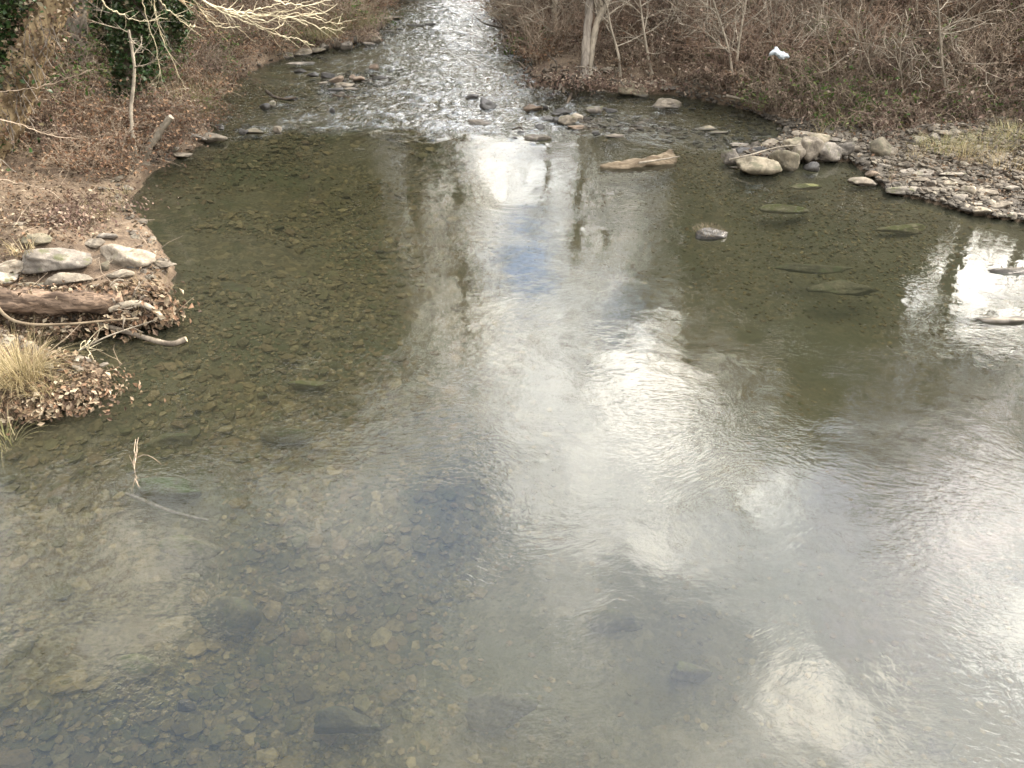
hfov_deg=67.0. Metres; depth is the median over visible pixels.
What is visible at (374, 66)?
rock
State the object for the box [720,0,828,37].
shrub
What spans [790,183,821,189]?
rock
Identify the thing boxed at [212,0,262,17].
bramble
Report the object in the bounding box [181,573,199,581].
rock
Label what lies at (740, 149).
rock
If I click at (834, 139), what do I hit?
rock
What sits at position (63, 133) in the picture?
bramble
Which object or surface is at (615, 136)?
rock
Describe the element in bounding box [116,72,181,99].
bramble
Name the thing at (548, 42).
bramble
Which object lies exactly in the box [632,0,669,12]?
bramble
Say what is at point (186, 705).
rock
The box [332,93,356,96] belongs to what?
branch
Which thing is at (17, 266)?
rock
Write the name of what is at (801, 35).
shrub
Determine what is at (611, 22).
bramble
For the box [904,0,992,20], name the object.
shrub
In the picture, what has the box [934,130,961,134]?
rock
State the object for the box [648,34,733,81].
bramble
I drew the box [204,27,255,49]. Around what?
bramble
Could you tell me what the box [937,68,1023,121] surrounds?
bramble
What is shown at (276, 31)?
bramble
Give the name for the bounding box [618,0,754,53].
cane shrub
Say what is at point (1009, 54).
shrub
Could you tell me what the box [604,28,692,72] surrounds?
bramble
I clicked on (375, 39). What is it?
rock
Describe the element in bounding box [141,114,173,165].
dead stump
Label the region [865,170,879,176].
stone
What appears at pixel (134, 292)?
root tangle
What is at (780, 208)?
rock
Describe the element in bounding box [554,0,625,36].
shrub
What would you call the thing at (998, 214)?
rock
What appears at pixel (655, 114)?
stone
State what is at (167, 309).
leaf heap
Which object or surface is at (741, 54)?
bramble
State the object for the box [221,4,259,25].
bramble
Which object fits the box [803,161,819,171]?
rock
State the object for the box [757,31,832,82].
bramble
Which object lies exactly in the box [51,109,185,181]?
bramble
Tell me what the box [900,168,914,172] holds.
rock
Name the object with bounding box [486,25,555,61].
bramble
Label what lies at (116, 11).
overhanging branch
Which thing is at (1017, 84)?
bramble
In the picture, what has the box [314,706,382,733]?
rock
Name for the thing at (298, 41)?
bramble
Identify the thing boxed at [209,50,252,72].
bramble
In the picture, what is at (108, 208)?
grass tuft
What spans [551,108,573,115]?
rock
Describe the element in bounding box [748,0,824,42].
shrub
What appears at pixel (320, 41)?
bramble
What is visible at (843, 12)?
bramble
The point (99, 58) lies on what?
bramble
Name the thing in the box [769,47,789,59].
plastic bag
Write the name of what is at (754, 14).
shrub
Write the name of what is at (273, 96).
branch
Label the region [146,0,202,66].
ivy
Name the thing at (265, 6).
shrub
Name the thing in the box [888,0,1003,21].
shrub
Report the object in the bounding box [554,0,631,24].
cane shrub
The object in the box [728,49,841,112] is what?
shrub
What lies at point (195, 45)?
bramble
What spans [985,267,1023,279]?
rock
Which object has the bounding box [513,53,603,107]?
root tangle
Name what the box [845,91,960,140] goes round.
bramble
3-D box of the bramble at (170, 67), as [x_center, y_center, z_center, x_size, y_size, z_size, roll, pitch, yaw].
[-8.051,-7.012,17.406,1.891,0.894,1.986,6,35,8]
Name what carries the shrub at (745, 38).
on the ground
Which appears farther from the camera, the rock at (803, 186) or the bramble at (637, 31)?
the bramble at (637, 31)
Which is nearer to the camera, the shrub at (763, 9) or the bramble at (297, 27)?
the shrub at (763, 9)
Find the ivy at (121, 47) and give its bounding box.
[101,0,162,104]
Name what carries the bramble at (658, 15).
on the ground
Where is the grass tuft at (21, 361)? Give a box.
[0,312,85,406]
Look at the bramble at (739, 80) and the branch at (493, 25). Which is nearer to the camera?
the bramble at (739, 80)
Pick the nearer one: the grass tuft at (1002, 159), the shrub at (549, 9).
the grass tuft at (1002, 159)
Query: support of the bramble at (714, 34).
on the ground
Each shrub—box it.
[152,17,255,82]
[182,0,258,48]
[188,6,206,28]
[194,33,257,66]
[224,0,291,17]
[236,0,322,38]
[237,10,269,44]
[272,0,344,42]
[285,0,306,9]
[314,0,393,29]
[457,0,523,29]
[459,0,548,47]
[471,0,501,23]
[479,0,583,43]
[480,0,530,35]
[484,0,549,48]
[495,0,541,28]
[498,0,551,32]
[502,0,569,40]
[502,0,572,41]
[504,6,582,49]
[505,0,584,23]
[505,0,584,59]
[518,0,613,53]
[542,0,584,50]
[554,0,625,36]
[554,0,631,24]
[567,0,640,42]
[569,0,698,39]
[603,0,637,26]
[609,0,701,36]
[612,0,686,21]
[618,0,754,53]
[624,15,708,63]
[635,0,724,41]
[636,0,768,58]
[649,0,744,18]
[654,0,756,41]
[666,11,771,73]
[671,0,817,51]
[678,0,733,50]
[679,0,792,53]
[684,13,809,87]
[698,2,845,68]
[700,10,789,63]
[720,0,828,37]
[721,0,751,16]
[726,37,826,103]
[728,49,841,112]
[736,0,793,23]
[743,10,827,54]
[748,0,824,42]
[748,0,859,54]
[755,40,874,103]
[756,0,837,34]
[763,11,849,73]
[781,0,867,34]
[781,0,872,49]
[785,18,911,106]
[789,1,910,62]
[793,0,917,17]
[794,0,969,71]
[794,1,938,65]
[808,60,904,122]
[812,0,932,35]
[820,0,1004,99]
[829,0,918,49]
[842,3,975,77]
[845,35,951,107]
[861,0,903,15]
[867,58,978,120]
[886,0,999,56]
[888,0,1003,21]
[899,3,1023,97]
[900,8,1019,87]
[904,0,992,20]
[911,0,1023,49]
[933,0,1019,21]
[935,1,1023,73]
[989,0,1023,48]
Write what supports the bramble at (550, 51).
on the ground
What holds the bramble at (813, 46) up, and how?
on the ground
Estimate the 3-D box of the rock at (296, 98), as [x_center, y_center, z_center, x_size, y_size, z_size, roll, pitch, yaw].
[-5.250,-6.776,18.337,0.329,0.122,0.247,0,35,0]
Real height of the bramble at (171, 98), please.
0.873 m
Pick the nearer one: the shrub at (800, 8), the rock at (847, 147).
the rock at (847, 147)
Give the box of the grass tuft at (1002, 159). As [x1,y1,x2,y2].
[970,145,1023,170]
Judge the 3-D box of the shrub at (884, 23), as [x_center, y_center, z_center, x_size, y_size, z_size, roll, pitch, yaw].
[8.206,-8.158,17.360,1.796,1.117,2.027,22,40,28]
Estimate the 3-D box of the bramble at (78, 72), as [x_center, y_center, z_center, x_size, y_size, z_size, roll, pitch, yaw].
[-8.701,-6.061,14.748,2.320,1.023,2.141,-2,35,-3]
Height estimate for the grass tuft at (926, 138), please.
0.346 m
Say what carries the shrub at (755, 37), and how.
on the ground
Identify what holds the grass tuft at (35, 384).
on the ground
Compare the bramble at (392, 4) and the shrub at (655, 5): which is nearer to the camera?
the shrub at (655, 5)
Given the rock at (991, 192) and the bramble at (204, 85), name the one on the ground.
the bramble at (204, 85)
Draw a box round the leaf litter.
[0,0,1023,376]
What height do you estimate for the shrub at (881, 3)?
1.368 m
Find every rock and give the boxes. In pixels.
[0,259,23,274]
[0,272,18,283]
[13,222,26,227]
[17,282,38,285]
[21,233,52,246]
[21,247,92,273]
[38,282,53,288]
[43,272,92,286]
[85,238,105,248]
[96,233,117,238]
[99,260,108,270]
[100,243,155,267]
[106,269,134,278]
[115,653,160,677]
[123,185,133,189]
[133,477,201,500]
[144,433,192,448]
[153,260,176,267]
[157,534,222,559]
[172,152,191,156]
[177,699,195,712]
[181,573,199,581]
[189,133,206,139]
[191,596,261,632]
[198,132,227,142]
[214,124,223,130]
[220,283,251,292]
[238,129,247,135]
[246,128,262,133]
[259,103,270,110]
[260,425,313,443]
[269,100,275,108]
[272,126,281,133]
[283,52,292,58]
[284,96,297,100]
[286,62,314,65]
[287,380,328,390]
[293,69,306,73]
[294,48,311,55]
[306,47,325,52]
[307,72,318,76]
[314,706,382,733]
[317,43,328,50]
[317,81,326,85]
[320,72,334,78]
[327,88,342,90]
[329,75,343,83]
[330,37,344,48]
[334,82,354,87]
[341,41,352,51]
[344,87,357,89]
[345,34,357,42]
[353,76,364,81]
[358,34,371,42]
[362,42,375,45]
[369,63,378,71]
[371,35,381,43]
[374,75,387,79]
[407,24,425,25]
[464,692,538,731]
[465,94,478,99]
[467,119,491,125]
[479,97,497,111]
[523,104,542,112]
[524,134,551,142]
[535,123,544,131]
[540,116,552,120]
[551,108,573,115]
[551,117,558,125]
[558,115,577,125]
[567,125,583,129]
[572,113,582,119]
[586,106,602,114]
[589,608,642,632]
[600,66,618,72]
[605,108,617,113]
[605,134,624,137]
[618,80,648,97]
[652,98,681,108]
[661,86,675,89]
[670,661,712,681]
[695,227,727,240]
[696,125,717,130]
[710,131,727,133]
[721,149,739,166]
[729,142,748,147]
[734,156,781,175]
[736,147,756,152]
[753,146,766,151]
[758,204,808,213]
[759,139,778,147]
[768,150,799,174]
[775,263,852,273]
[780,137,801,149]
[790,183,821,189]
[791,130,812,136]
[792,142,805,159]
[801,136,823,163]
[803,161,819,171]
[806,279,877,295]
[809,133,829,142]
[818,142,842,161]
[828,137,841,142]
[837,142,854,156]
[847,177,877,186]
[854,145,860,151]
[869,137,894,156]
[874,223,925,233]
[885,186,917,194]
[891,147,897,155]
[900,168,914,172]
[911,136,927,143]
[911,169,933,175]
[914,178,930,181]
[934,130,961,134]
[938,172,966,176]
[942,180,959,185]
[953,194,967,200]
[959,185,975,194]
[972,206,991,213]
[972,316,1023,327]
[978,188,998,195]
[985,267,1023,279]
[988,201,1012,208]
[992,213,1007,217]
[1003,185,1019,190]
[1008,212,1023,217]
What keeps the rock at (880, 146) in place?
on the ground
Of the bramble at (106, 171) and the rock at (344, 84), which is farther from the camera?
the rock at (344, 84)
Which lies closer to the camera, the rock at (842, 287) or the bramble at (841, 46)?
the rock at (842, 287)
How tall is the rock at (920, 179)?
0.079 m
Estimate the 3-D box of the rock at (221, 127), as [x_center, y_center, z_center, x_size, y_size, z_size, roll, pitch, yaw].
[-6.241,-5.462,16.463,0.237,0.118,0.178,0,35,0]
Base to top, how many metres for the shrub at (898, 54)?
1.558 m
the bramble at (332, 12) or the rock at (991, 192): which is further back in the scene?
the bramble at (332, 12)
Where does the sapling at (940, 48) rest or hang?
on the ground
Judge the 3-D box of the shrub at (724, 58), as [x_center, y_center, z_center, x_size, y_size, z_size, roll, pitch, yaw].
[5.433,-7.584,17.483,2.685,1.669,3.028,12,37,16]
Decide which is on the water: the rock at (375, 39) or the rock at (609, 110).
the rock at (609, 110)
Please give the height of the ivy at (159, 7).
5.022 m
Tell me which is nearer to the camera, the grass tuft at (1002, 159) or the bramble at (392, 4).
the grass tuft at (1002, 159)
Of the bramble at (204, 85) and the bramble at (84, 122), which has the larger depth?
the bramble at (204, 85)
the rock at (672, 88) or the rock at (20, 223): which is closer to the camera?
the rock at (20, 223)
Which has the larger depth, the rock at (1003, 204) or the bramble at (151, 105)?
the bramble at (151, 105)
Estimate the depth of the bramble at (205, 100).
16.75 m
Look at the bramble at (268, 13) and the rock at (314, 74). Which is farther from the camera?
the bramble at (268, 13)
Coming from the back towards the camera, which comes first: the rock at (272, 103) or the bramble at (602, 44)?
the bramble at (602, 44)
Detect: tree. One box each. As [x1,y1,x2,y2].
[0,0,239,174]
[520,0,562,36]
[579,0,593,81]
[589,0,629,75]
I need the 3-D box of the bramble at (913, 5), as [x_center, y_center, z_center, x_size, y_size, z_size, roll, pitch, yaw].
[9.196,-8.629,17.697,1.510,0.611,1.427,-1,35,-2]
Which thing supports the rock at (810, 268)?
in the water
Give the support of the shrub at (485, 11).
on the ground
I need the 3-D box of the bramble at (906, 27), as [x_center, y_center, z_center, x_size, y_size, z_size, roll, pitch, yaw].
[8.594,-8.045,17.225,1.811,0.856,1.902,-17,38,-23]
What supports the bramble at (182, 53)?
on the ground
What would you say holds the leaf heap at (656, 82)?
on the ground
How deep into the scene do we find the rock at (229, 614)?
6.49 m
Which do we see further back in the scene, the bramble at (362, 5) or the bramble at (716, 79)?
the bramble at (362, 5)
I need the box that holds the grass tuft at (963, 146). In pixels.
[934,142,997,163]
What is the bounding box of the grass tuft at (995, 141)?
[954,127,1023,152]
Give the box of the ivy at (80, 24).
[61,0,171,63]
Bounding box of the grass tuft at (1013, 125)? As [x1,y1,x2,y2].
[983,113,1023,140]
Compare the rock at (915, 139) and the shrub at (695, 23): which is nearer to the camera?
the rock at (915, 139)
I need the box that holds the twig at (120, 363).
[90,346,124,370]
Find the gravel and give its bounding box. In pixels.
[0,0,1023,378]
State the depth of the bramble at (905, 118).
15.71 m
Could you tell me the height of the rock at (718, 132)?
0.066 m
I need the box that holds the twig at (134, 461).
[129,437,160,491]
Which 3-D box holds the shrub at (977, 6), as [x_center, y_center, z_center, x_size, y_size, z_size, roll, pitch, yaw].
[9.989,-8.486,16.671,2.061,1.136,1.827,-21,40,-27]
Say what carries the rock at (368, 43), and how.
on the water
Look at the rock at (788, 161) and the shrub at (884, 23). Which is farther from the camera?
the shrub at (884, 23)
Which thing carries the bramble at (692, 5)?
on the ground
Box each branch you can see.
[0,69,103,206]
[0,307,138,325]
[78,320,154,351]
[97,0,204,91]
[98,322,187,346]
[108,300,162,320]
[125,492,208,521]
[183,0,352,50]
[265,89,295,99]
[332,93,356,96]
[473,18,502,28]
[638,156,679,163]
[725,94,758,104]
[729,145,800,160]
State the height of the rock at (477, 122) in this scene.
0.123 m
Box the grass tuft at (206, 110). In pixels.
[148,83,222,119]
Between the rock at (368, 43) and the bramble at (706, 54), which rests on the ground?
the bramble at (706, 54)
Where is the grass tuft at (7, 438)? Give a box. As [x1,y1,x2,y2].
[0,403,51,472]
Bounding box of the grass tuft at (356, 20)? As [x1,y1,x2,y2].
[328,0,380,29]
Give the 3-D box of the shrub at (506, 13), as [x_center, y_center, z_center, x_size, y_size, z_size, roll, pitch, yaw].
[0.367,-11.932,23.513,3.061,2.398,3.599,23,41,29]
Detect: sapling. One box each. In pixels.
[80,7,161,163]
[583,0,689,76]
[598,0,666,74]
[677,0,750,89]
[706,0,771,87]
[903,0,1023,114]
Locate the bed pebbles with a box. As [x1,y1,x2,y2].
[0,83,1023,767]
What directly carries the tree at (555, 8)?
on the ground
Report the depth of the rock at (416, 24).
25.63 m
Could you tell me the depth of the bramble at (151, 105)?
15.44 m
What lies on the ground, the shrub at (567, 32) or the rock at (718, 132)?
the shrub at (567, 32)
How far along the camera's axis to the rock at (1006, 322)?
9.85 m
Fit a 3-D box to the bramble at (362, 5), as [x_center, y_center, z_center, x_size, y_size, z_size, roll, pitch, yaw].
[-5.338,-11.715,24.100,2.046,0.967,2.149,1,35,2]
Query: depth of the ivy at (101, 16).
16.86 m
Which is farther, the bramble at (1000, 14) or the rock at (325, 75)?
the rock at (325, 75)
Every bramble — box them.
[0,107,41,150]
[6,99,77,151]
[17,16,85,48]
[18,107,93,156]
[20,135,122,177]
[29,75,126,125]
[33,96,113,136]
[44,34,112,103]
[45,27,96,80]
[49,105,174,157]
[51,53,121,99]
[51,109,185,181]
[54,24,110,65]
[59,82,128,122]
[63,66,158,105]
[69,138,169,189]
[76,73,205,137]
[83,43,115,71]
[84,104,162,142]
[89,41,176,73]
[91,56,118,83]
[101,50,183,71]
[102,107,210,174]
[104,49,192,90]
[109,90,197,123]
[111,80,179,107]
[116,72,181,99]
[119,78,214,129]
[121,100,210,151]
[150,86,212,113]
[152,46,206,88]
[156,34,203,69]
[156,62,246,121]
[165,69,225,95]
[167,105,221,134]
[170,49,242,87]
[172,38,200,53]
[172,53,220,85]
[174,56,260,94]
[176,33,213,59]
[176,85,221,117]
[176,98,242,132]
[179,13,239,52]
[181,5,213,36]
[181,12,235,43]
[181,41,231,67]
[182,15,209,51]
[189,0,215,27]
[193,21,243,56]
[194,3,234,25]
[195,0,251,10]
[201,49,250,78]
[203,36,260,68]
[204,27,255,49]
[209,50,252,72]
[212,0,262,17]
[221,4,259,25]
[222,7,283,39]
[222,36,265,58]
[224,18,266,42]
[234,0,287,20]
[240,2,292,30]
[241,11,307,46]
[245,24,311,56]
[249,0,288,6]
[257,2,312,24]
[265,18,319,48]
[271,0,310,15]
[274,13,332,42]
[278,4,335,39]
[283,0,339,29]
[291,0,343,12]
[294,22,333,45]
[303,0,367,34]
[303,0,373,27]
[305,20,355,47]
[310,1,348,19]
[319,0,375,15]
[334,15,383,41]
[348,0,388,13]
[351,0,387,18]
[355,4,406,28]
[362,0,402,12]
[366,0,387,9]
[368,0,406,17]
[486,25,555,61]
[488,18,533,54]
[496,7,524,35]
[504,23,575,72]
[533,19,581,54]
[550,14,613,40]
[560,26,623,57]
[582,11,629,32]
[595,40,645,74]
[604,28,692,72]
[619,18,671,42]
[631,1,688,30]
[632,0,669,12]
[643,7,713,37]
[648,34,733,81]
[661,0,730,20]
[665,20,728,53]
[675,48,769,106]
[689,38,750,75]
[697,0,762,25]
[702,18,761,46]
[703,23,789,76]
[719,2,793,35]
[722,59,795,93]
[736,62,815,114]
[750,28,818,52]
[756,39,804,69]
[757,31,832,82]
[760,82,846,130]
[764,0,840,23]
[778,36,875,76]
[788,0,839,23]
[788,40,844,63]
[790,45,898,109]
[791,15,830,40]
[791,76,887,132]
[804,3,868,53]
[821,55,947,127]
[829,31,881,56]
[840,0,895,20]
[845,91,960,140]
[846,50,903,80]
[848,1,929,35]
[855,8,970,67]
[867,79,969,127]
[872,89,1005,126]
[882,0,927,23]
[887,60,961,101]
[895,5,974,36]
[920,0,1007,23]
[923,66,1023,128]
[930,31,1023,91]
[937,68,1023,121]
[961,0,1012,22]
[964,17,1016,43]
[970,26,1023,86]
[993,22,1023,46]
[994,63,1023,116]
[995,59,1023,101]
[1002,0,1023,20]
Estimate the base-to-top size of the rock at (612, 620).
0.256 m
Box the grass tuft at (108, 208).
[75,193,126,221]
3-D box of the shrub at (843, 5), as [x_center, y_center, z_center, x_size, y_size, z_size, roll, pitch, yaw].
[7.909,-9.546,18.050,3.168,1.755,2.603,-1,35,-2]
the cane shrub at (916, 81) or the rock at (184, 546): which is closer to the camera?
the rock at (184, 546)
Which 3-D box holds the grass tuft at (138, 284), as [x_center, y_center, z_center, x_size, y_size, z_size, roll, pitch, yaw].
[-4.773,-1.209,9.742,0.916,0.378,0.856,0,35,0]
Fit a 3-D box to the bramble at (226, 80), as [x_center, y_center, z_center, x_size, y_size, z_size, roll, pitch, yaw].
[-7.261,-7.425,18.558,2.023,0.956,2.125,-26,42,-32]
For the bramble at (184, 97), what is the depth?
16.67 m
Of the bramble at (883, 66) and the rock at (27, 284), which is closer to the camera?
the rock at (27, 284)
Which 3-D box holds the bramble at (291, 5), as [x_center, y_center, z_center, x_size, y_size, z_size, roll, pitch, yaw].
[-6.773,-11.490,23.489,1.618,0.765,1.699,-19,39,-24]
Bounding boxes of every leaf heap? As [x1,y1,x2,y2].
[0,180,178,235]
[0,279,162,344]
[0,354,165,435]
[53,272,201,335]
[475,59,725,95]
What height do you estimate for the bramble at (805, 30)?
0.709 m
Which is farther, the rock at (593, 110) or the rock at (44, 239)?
the rock at (593, 110)
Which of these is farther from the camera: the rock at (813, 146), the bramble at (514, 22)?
the bramble at (514, 22)
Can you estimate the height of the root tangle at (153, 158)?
0.512 m
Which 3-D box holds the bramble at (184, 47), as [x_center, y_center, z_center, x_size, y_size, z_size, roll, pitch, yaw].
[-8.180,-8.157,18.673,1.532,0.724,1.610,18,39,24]
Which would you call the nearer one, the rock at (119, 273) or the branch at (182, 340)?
the branch at (182, 340)
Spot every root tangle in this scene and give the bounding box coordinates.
[110,279,161,331]
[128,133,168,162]
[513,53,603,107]
[554,61,649,94]
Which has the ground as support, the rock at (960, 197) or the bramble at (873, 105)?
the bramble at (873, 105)
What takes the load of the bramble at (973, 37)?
on the ground
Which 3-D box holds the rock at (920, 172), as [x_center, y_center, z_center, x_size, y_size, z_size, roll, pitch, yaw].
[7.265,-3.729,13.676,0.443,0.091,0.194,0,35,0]
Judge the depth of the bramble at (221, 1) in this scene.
21.39 m
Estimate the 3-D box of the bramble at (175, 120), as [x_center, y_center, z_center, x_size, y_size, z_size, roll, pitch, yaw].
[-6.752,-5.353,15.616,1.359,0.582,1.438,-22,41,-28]
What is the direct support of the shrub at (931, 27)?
on the ground
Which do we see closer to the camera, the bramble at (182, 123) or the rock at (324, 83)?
the bramble at (182, 123)
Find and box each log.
[0,287,123,315]
[600,149,676,173]
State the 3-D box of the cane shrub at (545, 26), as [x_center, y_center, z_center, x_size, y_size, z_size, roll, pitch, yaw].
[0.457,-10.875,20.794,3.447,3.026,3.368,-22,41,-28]
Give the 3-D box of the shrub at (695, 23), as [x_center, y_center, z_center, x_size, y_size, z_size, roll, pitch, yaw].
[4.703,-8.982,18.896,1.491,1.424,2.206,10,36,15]
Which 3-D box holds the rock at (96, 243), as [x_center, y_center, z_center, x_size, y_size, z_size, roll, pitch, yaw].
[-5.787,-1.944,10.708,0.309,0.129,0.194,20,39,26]
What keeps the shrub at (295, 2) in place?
on the ground
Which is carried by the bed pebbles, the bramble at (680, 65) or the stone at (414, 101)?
the stone at (414, 101)
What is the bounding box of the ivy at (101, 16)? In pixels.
[87,0,156,64]
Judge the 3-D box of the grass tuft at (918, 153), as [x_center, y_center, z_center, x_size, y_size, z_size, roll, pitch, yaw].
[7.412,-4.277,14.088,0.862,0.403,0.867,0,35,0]
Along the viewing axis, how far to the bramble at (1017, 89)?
14.95 m
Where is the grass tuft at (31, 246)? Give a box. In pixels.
[0,233,43,257]
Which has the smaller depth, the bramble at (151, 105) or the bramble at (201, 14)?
the bramble at (151, 105)
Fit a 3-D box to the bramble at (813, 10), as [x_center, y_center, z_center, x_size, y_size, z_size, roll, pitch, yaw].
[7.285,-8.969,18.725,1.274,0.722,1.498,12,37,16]
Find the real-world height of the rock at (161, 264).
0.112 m
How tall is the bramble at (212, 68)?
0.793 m
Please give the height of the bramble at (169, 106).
1.036 m
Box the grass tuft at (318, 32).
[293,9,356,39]
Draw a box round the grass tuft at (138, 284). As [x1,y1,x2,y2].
[114,271,164,311]
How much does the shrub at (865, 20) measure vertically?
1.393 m
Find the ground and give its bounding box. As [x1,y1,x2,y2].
[0,0,1023,767]
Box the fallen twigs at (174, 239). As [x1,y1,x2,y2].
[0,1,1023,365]
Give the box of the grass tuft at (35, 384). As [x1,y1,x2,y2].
[0,352,86,407]
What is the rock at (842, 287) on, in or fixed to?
on the ground
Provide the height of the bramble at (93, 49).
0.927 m
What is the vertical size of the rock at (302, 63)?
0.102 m
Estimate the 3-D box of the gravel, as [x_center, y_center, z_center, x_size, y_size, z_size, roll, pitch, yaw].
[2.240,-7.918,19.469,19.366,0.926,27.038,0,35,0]
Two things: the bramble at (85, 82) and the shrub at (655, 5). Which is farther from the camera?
the shrub at (655, 5)
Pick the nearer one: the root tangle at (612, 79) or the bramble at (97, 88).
the bramble at (97, 88)
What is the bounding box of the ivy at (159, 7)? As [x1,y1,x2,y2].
[78,0,181,95]
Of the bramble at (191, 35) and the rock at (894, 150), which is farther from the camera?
the bramble at (191, 35)
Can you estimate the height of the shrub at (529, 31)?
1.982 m
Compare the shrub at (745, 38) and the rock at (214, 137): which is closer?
the rock at (214, 137)
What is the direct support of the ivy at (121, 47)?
on the ground
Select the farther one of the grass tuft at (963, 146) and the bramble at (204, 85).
the bramble at (204, 85)
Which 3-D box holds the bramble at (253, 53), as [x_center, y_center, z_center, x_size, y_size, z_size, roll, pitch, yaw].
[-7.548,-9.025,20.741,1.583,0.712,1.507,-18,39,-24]
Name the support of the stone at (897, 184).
on the ground
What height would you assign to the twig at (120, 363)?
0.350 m
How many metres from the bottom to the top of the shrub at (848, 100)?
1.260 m
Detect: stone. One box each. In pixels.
[378,79,387,83]
[409,98,416,103]
[543,94,553,98]
[636,121,646,125]
[650,111,658,118]
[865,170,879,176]
[877,163,890,167]
[891,181,902,186]
[926,180,936,185]
[929,133,941,139]
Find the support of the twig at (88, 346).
on the leaf heap at (75, 392)
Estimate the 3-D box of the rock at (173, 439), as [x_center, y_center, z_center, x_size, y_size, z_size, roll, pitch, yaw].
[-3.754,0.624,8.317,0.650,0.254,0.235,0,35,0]
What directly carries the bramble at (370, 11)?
on the ground
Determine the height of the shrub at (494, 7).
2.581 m
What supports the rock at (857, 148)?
on the ground
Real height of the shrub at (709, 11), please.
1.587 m
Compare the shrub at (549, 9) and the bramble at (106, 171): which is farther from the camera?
the shrub at (549, 9)
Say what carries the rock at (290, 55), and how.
on the water
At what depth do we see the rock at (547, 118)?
16.96 m
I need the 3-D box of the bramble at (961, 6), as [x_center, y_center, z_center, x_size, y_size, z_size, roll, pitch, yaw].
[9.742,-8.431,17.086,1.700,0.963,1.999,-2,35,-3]
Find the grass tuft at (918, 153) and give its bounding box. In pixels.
[905,144,933,160]
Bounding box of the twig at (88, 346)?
[80,323,108,359]
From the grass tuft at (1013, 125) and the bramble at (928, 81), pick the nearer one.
the grass tuft at (1013, 125)
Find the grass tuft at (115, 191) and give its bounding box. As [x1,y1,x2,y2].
[93,180,139,200]
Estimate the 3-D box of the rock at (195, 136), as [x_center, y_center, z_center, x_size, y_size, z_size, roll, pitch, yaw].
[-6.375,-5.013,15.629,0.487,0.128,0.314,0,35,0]
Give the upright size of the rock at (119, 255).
0.283 m
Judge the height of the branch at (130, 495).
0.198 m
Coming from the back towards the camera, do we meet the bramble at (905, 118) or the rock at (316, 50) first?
the rock at (316, 50)
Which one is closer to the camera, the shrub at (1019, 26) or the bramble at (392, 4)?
the shrub at (1019, 26)
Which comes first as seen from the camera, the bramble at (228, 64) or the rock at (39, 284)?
the rock at (39, 284)
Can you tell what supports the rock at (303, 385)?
on the ground
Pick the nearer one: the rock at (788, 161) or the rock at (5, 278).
the rock at (5, 278)
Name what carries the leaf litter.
on the ground
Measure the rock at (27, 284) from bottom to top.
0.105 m
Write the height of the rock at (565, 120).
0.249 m
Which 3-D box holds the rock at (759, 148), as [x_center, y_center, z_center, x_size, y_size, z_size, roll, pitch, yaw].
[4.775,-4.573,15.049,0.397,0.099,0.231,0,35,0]
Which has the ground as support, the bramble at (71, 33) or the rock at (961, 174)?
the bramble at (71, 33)
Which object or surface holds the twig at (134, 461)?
in the water
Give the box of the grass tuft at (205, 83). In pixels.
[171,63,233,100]
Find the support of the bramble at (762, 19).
on the ground
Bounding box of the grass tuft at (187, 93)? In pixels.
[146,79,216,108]
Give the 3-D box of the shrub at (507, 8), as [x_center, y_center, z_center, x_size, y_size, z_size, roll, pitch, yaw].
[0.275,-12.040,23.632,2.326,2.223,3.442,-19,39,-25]
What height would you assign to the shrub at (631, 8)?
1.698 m
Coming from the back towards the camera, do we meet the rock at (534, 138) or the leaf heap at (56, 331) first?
the rock at (534, 138)
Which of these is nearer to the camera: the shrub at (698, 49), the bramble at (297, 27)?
the shrub at (698, 49)
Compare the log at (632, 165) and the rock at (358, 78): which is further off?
the rock at (358, 78)
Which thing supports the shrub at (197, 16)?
on the ground
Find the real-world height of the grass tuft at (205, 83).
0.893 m
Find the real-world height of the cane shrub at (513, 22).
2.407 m
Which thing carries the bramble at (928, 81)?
on the ground
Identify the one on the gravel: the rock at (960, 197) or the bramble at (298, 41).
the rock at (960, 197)
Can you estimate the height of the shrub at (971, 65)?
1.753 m
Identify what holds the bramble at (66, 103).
on the ground
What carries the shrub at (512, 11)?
on the ground
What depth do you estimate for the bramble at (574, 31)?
20.36 m
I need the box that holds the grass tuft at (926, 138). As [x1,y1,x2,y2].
[908,128,982,154]
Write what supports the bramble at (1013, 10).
on the ground
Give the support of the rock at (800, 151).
on the ground
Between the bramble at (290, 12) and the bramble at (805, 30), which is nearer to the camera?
the bramble at (805, 30)
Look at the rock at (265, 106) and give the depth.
17.61 m
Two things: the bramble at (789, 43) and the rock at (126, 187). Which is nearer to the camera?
the rock at (126, 187)
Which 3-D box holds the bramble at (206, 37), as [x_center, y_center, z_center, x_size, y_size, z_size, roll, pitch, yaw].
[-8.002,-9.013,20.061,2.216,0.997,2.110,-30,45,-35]
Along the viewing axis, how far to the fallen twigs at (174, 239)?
12.56 m
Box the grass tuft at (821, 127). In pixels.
[812,115,832,134]
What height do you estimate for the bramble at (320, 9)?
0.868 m
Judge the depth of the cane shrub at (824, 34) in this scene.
17.46 m
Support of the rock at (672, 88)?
on the ground

